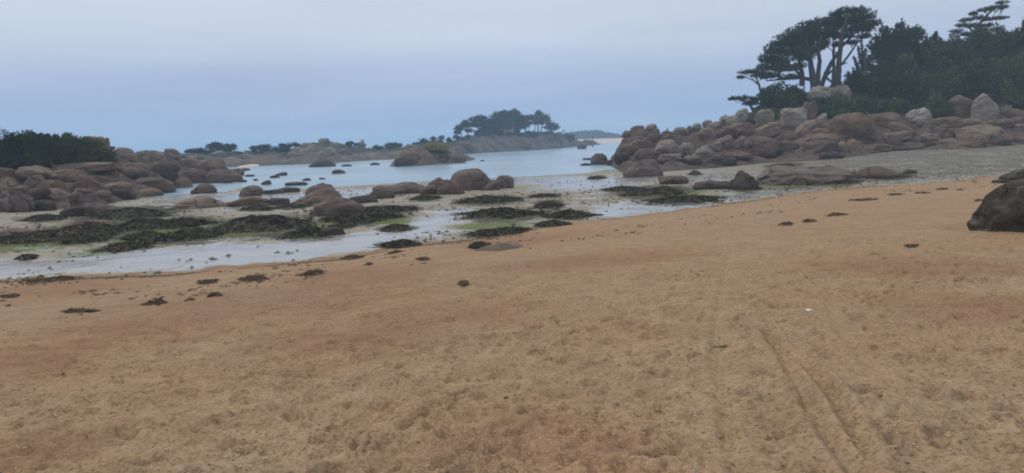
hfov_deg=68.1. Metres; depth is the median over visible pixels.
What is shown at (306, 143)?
flat rock
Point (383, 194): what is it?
flat rock
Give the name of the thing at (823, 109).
bramble bush
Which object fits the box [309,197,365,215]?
boulder
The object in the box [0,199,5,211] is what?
boulder
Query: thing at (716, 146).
granite block
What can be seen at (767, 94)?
shrub
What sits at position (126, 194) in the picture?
flat rock
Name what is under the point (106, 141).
boulder
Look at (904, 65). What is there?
shrub
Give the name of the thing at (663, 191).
seaweed mound
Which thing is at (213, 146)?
tree
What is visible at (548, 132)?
shrub
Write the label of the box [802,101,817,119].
boulder
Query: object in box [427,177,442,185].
boulder
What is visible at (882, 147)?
flat rock
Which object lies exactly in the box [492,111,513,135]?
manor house
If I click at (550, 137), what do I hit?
boulder
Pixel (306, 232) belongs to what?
seaweed mound
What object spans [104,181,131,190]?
boulder
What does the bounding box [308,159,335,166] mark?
boulder
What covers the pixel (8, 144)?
shrub
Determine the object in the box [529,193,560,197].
seaweed mound
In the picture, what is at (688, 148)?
boulder
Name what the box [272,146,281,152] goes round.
tree
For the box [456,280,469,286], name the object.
seaweed clump
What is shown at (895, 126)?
boulder
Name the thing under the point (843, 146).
boulder
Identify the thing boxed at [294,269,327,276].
seaweed clump
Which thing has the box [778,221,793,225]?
seaweed clump
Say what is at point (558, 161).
water
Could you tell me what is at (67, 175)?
flat rock
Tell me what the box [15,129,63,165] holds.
shrub
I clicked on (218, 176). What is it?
boulder
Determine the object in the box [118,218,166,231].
seaweed mound
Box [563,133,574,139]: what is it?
shrub
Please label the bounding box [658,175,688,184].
granite block
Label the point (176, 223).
seaweed mound
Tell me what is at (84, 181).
boulder
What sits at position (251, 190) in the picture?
boulder
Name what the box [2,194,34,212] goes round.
boulder
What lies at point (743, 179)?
boulder
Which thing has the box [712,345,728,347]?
seaweed sprig
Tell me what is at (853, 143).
boulder
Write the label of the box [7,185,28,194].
flat rock
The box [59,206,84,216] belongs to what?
flat rock
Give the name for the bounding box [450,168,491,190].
boulder
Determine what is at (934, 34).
cypress tree
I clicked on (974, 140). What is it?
boulder
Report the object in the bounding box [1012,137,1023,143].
flat rock
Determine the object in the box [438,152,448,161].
boulder
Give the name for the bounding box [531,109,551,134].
pine tree
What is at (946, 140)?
flat rock
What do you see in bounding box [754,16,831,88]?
pine tree
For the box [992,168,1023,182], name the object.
boulder
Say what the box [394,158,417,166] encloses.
flat rock
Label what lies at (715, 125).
boulder
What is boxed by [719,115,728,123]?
granite block
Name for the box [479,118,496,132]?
pine tree
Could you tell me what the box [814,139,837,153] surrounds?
boulder
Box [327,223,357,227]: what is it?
seaweed mound
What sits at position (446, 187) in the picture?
boulder
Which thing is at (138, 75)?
sky
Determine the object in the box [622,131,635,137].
flat rock
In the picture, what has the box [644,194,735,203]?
seaweed mound
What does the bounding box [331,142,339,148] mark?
boulder
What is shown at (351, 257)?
seaweed clump
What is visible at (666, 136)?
boulder
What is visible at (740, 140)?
boulder
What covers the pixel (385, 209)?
seaweed mound
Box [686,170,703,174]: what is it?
boulder
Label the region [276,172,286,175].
boulder
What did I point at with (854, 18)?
pine tree
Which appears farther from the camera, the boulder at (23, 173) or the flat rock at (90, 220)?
the boulder at (23, 173)
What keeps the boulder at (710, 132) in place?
on the headland at (696, 141)
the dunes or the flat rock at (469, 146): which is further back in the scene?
the dunes
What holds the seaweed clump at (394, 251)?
on the beach
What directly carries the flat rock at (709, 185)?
on the beach
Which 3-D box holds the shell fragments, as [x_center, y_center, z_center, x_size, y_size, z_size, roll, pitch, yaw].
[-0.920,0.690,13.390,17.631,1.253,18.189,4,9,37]
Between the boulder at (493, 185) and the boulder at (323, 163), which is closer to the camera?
the boulder at (493, 185)
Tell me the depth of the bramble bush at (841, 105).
96.16 m
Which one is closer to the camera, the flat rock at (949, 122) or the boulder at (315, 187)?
the boulder at (315, 187)
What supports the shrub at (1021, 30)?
on the headland at (696, 141)
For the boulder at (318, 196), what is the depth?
45.45 m
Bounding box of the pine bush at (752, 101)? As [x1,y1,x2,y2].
[728,94,760,111]
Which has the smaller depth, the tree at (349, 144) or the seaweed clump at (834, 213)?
the seaweed clump at (834, 213)
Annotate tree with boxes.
[0,129,9,138]
[184,147,208,153]
[204,141,223,152]
[218,142,237,151]
[249,144,257,152]
[256,144,272,153]
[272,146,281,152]
[277,143,291,152]
[290,141,299,146]
[345,141,353,146]
[373,144,383,149]
[383,141,401,149]
[416,138,430,143]
[429,136,439,142]
[437,135,445,142]
[444,137,453,142]
[453,122,466,138]
[460,119,473,136]
[468,115,488,130]
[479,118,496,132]
[489,111,510,128]
[501,109,518,129]
[510,108,525,130]
[523,114,535,133]
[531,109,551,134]
[542,121,560,131]
[735,68,769,91]
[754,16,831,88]
[817,4,882,86]
[852,40,871,70]
[865,17,939,69]
[929,30,939,50]
[947,0,1010,36]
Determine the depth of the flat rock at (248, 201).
44.59 m
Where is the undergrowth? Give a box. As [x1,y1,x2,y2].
[751,75,962,120]
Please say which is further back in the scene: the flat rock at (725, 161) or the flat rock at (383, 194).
the flat rock at (725, 161)
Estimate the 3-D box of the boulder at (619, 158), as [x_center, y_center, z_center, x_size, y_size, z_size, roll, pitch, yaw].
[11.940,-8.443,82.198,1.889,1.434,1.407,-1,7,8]
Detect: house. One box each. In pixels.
[357,140,366,147]
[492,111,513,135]
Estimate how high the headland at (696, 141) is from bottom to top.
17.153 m
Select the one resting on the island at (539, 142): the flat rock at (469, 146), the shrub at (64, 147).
the flat rock at (469, 146)
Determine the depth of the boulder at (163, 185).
65.92 m
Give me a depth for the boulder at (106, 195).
52.82 m
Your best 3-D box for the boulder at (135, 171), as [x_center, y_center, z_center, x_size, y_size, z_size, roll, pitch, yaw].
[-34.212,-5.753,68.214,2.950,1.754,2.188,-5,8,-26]
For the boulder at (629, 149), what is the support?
on the headland at (696, 141)
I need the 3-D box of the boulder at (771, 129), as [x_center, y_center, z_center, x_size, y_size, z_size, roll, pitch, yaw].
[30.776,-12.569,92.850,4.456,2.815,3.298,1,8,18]
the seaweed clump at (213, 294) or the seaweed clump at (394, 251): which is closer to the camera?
the seaweed clump at (213, 294)
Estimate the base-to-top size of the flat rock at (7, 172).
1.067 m
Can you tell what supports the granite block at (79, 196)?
on the beach
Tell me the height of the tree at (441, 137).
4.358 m
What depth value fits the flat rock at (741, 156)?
80.50 m
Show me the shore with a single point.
(309, 156)
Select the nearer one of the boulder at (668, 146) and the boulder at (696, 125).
the boulder at (668, 146)
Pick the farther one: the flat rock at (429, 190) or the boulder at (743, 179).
the flat rock at (429, 190)
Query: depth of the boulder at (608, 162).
97.76 m
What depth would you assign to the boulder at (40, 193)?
49.27 m
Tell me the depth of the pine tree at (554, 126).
288.58 m
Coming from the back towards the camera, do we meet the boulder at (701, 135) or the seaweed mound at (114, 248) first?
the boulder at (701, 135)
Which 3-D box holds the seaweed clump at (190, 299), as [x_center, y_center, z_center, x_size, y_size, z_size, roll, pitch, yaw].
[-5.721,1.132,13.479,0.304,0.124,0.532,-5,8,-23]
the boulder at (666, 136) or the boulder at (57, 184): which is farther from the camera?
the boulder at (666, 136)
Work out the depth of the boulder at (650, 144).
85.39 m
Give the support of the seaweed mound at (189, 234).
on the beach
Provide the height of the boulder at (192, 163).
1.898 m
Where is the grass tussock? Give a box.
[423,142,449,151]
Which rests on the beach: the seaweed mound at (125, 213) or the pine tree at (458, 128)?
the seaweed mound at (125, 213)
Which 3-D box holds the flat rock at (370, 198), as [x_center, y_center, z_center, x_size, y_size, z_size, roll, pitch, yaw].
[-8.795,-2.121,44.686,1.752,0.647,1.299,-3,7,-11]
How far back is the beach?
8.05 m
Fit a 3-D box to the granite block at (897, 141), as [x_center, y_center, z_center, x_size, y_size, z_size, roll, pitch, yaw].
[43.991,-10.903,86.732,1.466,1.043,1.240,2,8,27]
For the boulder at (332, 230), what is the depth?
27.35 m
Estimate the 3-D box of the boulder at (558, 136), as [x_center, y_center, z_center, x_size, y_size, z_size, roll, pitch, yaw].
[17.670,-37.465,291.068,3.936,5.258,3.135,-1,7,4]
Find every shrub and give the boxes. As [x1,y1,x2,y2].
[0,131,30,168]
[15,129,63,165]
[48,132,84,164]
[71,134,106,161]
[104,148,119,162]
[474,129,491,136]
[491,128,503,135]
[506,129,526,136]
[526,130,538,135]
[539,130,554,135]
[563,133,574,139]
[756,81,785,108]
[772,81,809,109]
[798,96,832,109]
[843,67,872,90]
[864,58,895,91]
[887,53,926,83]
[934,30,985,74]
[947,61,999,100]
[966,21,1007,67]
[983,30,1023,66]
[1012,48,1023,109]
[1015,17,1023,49]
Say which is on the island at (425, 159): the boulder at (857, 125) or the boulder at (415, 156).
the boulder at (415, 156)
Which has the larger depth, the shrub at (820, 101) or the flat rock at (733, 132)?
the shrub at (820, 101)
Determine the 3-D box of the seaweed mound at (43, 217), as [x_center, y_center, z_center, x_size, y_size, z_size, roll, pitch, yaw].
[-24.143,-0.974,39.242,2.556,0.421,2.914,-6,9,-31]
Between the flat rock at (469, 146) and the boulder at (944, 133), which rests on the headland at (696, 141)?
the boulder at (944, 133)
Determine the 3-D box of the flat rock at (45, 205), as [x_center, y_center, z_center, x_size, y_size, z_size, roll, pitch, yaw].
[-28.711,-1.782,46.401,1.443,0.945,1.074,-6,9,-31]
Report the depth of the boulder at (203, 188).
63.29 m
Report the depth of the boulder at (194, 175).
83.43 m
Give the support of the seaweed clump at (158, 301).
on the beach
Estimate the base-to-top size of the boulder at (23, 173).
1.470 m
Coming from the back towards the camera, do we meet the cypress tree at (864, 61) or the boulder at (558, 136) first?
the boulder at (558, 136)
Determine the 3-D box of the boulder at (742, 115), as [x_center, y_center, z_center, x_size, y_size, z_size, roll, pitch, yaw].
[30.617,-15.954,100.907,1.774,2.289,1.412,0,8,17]
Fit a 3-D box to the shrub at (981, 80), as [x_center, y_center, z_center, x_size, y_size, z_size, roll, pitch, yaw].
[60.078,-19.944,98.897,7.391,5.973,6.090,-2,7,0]
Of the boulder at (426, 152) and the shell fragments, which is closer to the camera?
the shell fragments
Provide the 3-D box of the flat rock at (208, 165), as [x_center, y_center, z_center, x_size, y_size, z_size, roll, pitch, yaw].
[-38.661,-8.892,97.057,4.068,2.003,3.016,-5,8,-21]
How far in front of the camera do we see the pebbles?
5.34 m
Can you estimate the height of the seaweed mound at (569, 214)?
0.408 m
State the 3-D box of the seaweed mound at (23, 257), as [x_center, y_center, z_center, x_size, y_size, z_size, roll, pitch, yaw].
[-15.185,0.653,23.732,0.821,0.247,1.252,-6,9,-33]
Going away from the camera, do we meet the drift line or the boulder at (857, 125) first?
the drift line
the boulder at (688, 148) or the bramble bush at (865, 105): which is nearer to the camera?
the boulder at (688, 148)
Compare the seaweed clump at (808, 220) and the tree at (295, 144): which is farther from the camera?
the tree at (295, 144)
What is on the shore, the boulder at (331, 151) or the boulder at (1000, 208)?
the boulder at (331, 151)
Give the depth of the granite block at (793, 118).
93.64 m
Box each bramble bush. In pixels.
[818,104,832,115]
[825,93,855,115]
[847,95,881,114]
[877,97,904,112]
[902,99,923,113]
[925,90,955,117]
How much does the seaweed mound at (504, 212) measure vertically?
0.444 m
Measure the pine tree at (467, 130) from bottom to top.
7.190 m
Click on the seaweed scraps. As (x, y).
(287, 252)
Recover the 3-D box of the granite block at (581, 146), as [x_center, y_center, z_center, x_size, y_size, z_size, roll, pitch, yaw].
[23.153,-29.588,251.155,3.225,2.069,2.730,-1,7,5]
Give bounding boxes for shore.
[180,140,460,167]
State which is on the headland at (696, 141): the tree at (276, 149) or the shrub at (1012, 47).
the shrub at (1012, 47)
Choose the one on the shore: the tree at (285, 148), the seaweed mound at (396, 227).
the tree at (285, 148)
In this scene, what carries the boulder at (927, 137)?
on the headland at (696, 141)
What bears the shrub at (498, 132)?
on the island at (539, 142)
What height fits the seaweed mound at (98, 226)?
0.502 m
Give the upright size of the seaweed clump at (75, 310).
0.119 m
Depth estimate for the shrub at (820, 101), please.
99.11 m
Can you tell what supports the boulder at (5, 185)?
on the headland at (103, 179)
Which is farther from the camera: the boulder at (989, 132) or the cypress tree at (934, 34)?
the cypress tree at (934, 34)
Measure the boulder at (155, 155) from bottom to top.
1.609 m
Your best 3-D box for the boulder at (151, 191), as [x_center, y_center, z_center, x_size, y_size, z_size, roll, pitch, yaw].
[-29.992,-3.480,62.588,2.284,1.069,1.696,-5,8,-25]
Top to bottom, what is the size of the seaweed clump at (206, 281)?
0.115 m
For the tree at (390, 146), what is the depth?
201.20 m
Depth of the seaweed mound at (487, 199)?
41.33 m
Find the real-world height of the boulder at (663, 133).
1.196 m
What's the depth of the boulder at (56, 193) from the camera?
50.11 m
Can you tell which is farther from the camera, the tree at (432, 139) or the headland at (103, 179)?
the tree at (432, 139)
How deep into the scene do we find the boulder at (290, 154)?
164.17 m
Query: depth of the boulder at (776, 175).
44.60 m
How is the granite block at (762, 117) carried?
on the headland at (696, 141)
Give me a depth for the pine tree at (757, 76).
110.68 m
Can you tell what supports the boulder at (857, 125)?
on the headland at (696, 141)
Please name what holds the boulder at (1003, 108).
on the headland at (696, 141)
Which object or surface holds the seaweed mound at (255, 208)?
on the beach
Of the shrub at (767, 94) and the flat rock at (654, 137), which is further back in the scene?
the shrub at (767, 94)
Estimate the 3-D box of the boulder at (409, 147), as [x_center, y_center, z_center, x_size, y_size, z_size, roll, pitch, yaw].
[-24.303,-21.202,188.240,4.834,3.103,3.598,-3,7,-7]
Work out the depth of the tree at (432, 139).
206.05 m
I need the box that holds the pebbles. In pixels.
[0,229,1023,472]
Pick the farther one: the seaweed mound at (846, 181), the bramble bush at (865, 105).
the bramble bush at (865, 105)
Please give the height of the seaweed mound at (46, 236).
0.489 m
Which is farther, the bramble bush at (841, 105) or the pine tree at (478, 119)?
the pine tree at (478, 119)
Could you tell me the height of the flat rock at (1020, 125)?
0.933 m
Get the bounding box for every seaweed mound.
[0,228,133,246]
[12,253,39,260]
[18,214,70,221]
[44,221,125,232]
[54,234,109,245]
[79,207,175,220]
[91,239,158,253]
[115,231,164,241]
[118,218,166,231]
[141,227,227,243]
[153,217,223,229]
[207,214,324,233]
[240,205,275,210]
[271,227,341,239]
[275,203,315,208]
[310,212,412,224]
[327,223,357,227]
[357,205,421,213]
[379,238,421,248]
[380,223,411,231]
[409,195,441,199]
[450,194,528,204]
[453,207,549,219]
[460,225,536,237]
[467,241,490,248]
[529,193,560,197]
[531,200,565,208]
[532,219,571,227]
[538,209,602,218]
[587,176,606,178]
[600,186,646,191]
[618,186,694,196]
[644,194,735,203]
[725,186,762,190]
[770,163,794,166]
[825,179,863,184]
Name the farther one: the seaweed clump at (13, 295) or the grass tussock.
the grass tussock
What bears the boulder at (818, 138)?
on the headland at (696, 141)
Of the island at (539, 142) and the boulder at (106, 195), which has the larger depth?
the island at (539, 142)
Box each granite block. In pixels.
[68,188,99,206]
[164,148,181,158]
[318,138,328,143]
[470,136,475,142]
[577,144,586,148]
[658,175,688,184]
[712,142,721,150]
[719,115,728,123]
[754,109,774,126]
[780,107,807,129]
[890,137,903,145]
[947,95,972,118]
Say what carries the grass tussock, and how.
on the island at (425, 159)
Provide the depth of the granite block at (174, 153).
86.37 m
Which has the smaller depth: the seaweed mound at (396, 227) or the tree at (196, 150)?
the seaweed mound at (396, 227)
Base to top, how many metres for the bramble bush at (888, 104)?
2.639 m
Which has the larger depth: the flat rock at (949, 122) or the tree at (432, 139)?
the tree at (432, 139)
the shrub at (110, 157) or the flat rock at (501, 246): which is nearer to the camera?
the flat rock at (501, 246)
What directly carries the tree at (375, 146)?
on the shore
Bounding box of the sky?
[0,0,1023,151]
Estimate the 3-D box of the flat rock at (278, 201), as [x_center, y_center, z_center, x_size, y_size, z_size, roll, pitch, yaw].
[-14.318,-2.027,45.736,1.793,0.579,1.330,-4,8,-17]
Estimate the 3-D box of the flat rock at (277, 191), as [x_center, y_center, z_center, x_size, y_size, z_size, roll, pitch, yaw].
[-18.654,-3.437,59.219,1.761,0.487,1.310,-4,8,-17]
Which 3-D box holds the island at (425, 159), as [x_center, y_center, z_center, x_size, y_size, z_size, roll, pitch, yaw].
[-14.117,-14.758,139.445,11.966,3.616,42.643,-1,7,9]
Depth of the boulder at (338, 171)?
99.27 m
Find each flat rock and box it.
[0,168,15,177]
[0,227,39,235]
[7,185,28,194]
[35,200,56,210]
[48,162,116,172]
[49,169,87,182]
[56,219,117,228]
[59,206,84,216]
[111,188,136,199]
[199,159,226,171]
[227,196,271,206]
[262,189,284,193]
[265,198,289,204]
[285,182,307,185]
[301,142,314,145]
[349,194,377,202]
[370,191,394,198]
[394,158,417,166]
[419,185,436,194]
[450,156,466,162]
[460,142,473,152]
[475,243,522,250]
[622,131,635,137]
[630,125,644,131]
[647,128,659,132]
[647,134,660,141]
[657,153,681,162]
[681,155,702,164]
[692,180,730,189]
[706,156,737,165]
[716,127,738,138]
[721,152,752,159]
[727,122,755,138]
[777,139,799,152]
[778,133,803,140]
[799,142,815,150]
[806,86,835,100]
[813,128,830,133]
[818,151,845,158]
[865,144,889,151]
[882,131,911,140]
[891,146,922,150]
[902,169,916,173]
[924,142,936,146]
[930,117,964,127]
[937,138,957,143]
[962,118,986,125]
[987,119,1014,127]
[988,138,1011,145]
[1010,117,1023,123]
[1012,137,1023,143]
[1015,123,1023,127]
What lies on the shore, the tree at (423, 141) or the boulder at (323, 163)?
the tree at (423, 141)
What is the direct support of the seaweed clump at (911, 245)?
on the beach
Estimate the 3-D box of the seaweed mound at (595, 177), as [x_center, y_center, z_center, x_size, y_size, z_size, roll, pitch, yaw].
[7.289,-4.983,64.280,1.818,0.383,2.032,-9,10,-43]
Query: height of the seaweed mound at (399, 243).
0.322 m
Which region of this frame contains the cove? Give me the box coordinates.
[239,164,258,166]
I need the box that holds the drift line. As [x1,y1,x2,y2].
[0,179,998,305]
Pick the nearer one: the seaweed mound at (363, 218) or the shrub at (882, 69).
the seaweed mound at (363, 218)
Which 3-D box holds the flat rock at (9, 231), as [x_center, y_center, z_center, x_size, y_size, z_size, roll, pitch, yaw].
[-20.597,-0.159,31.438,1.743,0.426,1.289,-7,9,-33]
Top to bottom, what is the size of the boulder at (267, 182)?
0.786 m
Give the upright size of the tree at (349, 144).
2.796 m
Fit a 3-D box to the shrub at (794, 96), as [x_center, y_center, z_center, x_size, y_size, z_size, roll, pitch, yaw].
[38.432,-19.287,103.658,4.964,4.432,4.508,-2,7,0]
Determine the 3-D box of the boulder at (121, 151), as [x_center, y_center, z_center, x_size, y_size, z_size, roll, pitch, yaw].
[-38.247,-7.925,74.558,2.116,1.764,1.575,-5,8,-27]
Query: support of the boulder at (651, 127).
on the headland at (696, 141)
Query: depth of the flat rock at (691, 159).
77.32 m
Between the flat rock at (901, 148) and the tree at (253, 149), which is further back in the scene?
the tree at (253, 149)
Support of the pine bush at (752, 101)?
on the headland at (696, 141)
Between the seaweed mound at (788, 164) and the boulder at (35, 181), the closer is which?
the boulder at (35, 181)
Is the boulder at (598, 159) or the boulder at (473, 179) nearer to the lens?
the boulder at (473, 179)
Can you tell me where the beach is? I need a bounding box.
[0,144,1023,472]
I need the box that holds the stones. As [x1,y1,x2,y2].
[0,146,1021,278]
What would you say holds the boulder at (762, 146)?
on the headland at (696, 141)
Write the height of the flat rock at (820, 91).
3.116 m
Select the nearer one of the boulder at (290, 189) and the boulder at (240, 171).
the boulder at (290, 189)
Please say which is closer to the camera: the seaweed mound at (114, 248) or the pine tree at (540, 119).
the seaweed mound at (114, 248)
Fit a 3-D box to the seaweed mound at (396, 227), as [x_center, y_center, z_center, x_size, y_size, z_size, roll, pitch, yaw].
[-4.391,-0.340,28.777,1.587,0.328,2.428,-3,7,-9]
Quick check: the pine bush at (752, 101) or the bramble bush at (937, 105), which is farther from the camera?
the pine bush at (752, 101)
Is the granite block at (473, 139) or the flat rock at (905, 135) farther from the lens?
the granite block at (473, 139)
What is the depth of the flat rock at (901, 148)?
82.30 m
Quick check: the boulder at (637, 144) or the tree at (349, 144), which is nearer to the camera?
the boulder at (637, 144)
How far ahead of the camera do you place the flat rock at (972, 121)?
88.86 m
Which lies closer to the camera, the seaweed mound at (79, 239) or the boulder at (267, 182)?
the seaweed mound at (79, 239)
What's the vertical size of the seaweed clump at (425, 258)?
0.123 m
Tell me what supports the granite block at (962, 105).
on the headland at (696, 141)
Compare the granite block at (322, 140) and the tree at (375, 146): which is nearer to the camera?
the granite block at (322, 140)
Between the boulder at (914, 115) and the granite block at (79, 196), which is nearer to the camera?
the granite block at (79, 196)
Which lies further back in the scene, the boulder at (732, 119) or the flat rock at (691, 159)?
the boulder at (732, 119)
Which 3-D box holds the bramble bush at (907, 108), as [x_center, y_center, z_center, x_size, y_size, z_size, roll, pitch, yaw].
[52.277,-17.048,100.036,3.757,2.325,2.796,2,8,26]
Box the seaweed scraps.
[0,146,1019,278]
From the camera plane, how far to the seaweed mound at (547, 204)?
36.30 m
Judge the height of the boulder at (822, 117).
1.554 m
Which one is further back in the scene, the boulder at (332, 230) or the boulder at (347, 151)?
the boulder at (347, 151)
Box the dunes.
[576,138,623,142]
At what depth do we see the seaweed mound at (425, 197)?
45.57 m
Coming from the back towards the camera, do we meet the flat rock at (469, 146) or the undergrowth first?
the flat rock at (469, 146)
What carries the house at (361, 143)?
on the shore
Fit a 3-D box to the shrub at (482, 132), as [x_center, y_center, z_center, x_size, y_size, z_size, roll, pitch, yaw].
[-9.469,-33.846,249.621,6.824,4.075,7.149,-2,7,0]
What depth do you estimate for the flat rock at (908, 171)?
49.73 m
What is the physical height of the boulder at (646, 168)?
2.605 m
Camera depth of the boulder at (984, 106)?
92.95 m
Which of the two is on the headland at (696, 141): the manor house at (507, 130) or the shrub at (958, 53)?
the shrub at (958, 53)
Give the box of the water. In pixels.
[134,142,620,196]
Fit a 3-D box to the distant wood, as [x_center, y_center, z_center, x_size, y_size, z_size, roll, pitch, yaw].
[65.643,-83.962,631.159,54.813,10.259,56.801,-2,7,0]
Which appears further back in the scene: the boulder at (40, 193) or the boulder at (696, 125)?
the boulder at (696, 125)
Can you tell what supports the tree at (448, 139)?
on the shore
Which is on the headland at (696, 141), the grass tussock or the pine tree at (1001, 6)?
the pine tree at (1001, 6)
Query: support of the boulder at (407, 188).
on the beach
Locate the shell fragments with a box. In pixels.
[14,236,1019,472]
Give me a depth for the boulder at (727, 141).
83.97 m
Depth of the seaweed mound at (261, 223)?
30.57 m
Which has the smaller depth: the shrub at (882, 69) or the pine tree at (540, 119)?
the shrub at (882, 69)
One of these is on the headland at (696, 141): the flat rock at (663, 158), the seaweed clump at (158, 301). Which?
the flat rock at (663, 158)
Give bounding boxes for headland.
[0,152,230,209]
[610,91,1023,171]
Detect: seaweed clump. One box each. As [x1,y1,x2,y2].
[0,293,20,297]
[21,275,84,282]
[59,307,101,314]
[139,298,166,305]
[184,297,195,301]
[196,278,220,284]
[207,291,223,297]
[237,272,269,282]
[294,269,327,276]
[339,254,364,259]
[387,250,405,254]
[414,256,429,260]
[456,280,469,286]
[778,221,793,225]
[802,218,817,222]
[826,212,847,216]
[848,198,876,200]
[887,193,905,195]
[904,244,920,247]
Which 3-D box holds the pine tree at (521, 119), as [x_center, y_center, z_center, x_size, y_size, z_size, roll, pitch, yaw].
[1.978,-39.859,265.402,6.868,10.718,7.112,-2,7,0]
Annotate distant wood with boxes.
[560,130,621,138]
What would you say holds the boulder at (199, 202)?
on the beach
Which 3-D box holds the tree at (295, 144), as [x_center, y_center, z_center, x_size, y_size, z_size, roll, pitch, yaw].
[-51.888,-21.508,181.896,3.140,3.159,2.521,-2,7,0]
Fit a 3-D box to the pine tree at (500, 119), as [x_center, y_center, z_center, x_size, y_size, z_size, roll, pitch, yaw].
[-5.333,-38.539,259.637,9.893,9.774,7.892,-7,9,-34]
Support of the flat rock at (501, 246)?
on the beach
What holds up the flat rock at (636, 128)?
on the headland at (696, 141)
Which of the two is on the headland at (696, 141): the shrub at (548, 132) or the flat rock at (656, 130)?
the flat rock at (656, 130)
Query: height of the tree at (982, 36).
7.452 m
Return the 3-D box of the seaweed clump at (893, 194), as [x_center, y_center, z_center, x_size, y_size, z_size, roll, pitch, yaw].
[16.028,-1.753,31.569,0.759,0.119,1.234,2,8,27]
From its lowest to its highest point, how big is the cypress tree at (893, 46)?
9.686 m
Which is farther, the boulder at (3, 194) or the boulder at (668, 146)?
the boulder at (668, 146)
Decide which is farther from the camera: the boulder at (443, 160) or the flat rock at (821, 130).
the boulder at (443, 160)
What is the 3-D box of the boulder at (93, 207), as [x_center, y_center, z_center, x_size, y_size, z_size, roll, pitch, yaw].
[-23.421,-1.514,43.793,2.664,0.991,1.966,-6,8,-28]
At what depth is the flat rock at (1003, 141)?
79.64 m
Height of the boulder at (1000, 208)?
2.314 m
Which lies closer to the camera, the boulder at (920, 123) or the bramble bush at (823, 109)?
the boulder at (920, 123)
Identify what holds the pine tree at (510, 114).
on the island at (539, 142)
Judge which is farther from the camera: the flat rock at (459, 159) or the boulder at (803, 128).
the flat rock at (459, 159)
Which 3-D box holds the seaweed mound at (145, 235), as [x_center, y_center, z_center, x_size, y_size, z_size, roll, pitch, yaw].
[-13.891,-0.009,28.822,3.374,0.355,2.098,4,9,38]
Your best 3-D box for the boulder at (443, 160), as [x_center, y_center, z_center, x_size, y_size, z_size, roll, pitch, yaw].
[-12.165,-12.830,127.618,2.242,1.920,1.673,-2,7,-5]
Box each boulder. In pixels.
[0,181,18,190]
[0,190,9,198]
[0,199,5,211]
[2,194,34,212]
[15,165,52,181]
[24,175,50,188]
[24,187,50,200]
[47,179,65,188]
[48,188,70,199]
[75,174,108,191]
[82,202,121,213]
[86,136,110,149]
[96,190,112,201]
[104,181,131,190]
[112,147,134,157]
[116,163,149,179]
[134,150,165,162]
[134,177,175,192]
[138,188,163,195]
[149,163,179,181]
[169,196,227,209]
[174,177,192,187]
[180,158,201,169]
[180,168,205,183]
[190,183,216,193]
[204,169,243,182]
[231,168,244,175]
[239,185,262,196]
[261,180,270,184]
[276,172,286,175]
[279,187,299,192]
[286,151,304,158]
[292,187,341,203]
[305,183,333,195]
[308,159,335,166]
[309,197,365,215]
[316,152,328,156]
[319,227,344,234]
[325,147,336,155]
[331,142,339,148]
[332,169,345,173]
[337,148,351,154]
[372,182,424,194]
[399,152,420,161]
[404,145,421,149]
[422,150,433,157]
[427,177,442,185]
[434,155,445,162]
[436,179,464,194]
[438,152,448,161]
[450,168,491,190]
[481,180,500,190]
[496,175,513,187]
[545,134,553,142]
[554,132,562,143]
[590,153,607,164]
[606,160,612,164]
[613,152,629,164]
[619,144,635,154]
[622,159,663,177]
[631,139,645,149]
[634,148,657,160]
[636,129,647,136]
[645,123,656,132]
[645,139,655,148]
[655,139,682,155]
[660,131,671,136]
[662,134,674,138]
[673,127,688,135]
[681,142,694,156]
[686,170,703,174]
[690,133,704,138]
[692,123,701,127]
[692,145,713,157]
[700,127,716,137]
[702,120,711,127]
[706,121,721,129]
[710,135,734,149]
[726,115,740,125]
[731,170,758,189]
[735,108,748,122]
[735,136,746,145]
[743,135,779,158]
[755,122,781,137]
[756,165,856,185]
[794,119,823,134]
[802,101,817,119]
[802,133,839,144]
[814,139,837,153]
[816,113,826,120]
[820,112,876,140]
[834,85,851,97]
[836,141,850,152]
[846,139,862,150]
[854,166,905,178]
[866,112,909,127]
[887,121,915,135]
[905,107,932,123]
[916,119,929,127]
[918,133,941,142]
[939,128,954,138]
[956,124,1003,141]
[962,134,987,147]
[967,179,1023,231]
[970,93,998,118]
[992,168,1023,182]
[998,102,1011,112]
[1004,109,1023,114]
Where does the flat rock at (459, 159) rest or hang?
on the island at (425, 159)
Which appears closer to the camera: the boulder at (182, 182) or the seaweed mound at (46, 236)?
the seaweed mound at (46, 236)
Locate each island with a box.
[390,147,475,166]
[455,131,600,153]
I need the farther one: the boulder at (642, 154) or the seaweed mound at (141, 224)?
the boulder at (642, 154)
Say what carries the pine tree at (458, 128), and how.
on the island at (539, 142)
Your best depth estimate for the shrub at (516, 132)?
262.85 m
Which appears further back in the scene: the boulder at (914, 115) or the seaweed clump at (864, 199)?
the boulder at (914, 115)
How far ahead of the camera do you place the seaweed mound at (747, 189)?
42.28 m
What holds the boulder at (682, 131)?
on the headland at (696, 141)
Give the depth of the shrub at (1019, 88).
97.84 m
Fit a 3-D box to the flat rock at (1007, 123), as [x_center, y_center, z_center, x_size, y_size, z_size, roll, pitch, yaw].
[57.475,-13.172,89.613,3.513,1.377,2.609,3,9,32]
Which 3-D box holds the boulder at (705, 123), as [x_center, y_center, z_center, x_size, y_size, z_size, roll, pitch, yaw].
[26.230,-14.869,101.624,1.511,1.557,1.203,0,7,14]
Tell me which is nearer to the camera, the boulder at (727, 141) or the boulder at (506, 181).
the boulder at (506, 181)
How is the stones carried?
on the beach
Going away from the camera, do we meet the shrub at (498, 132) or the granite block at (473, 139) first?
the granite block at (473, 139)
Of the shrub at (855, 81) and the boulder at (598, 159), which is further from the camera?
the shrub at (855, 81)
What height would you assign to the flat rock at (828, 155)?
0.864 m

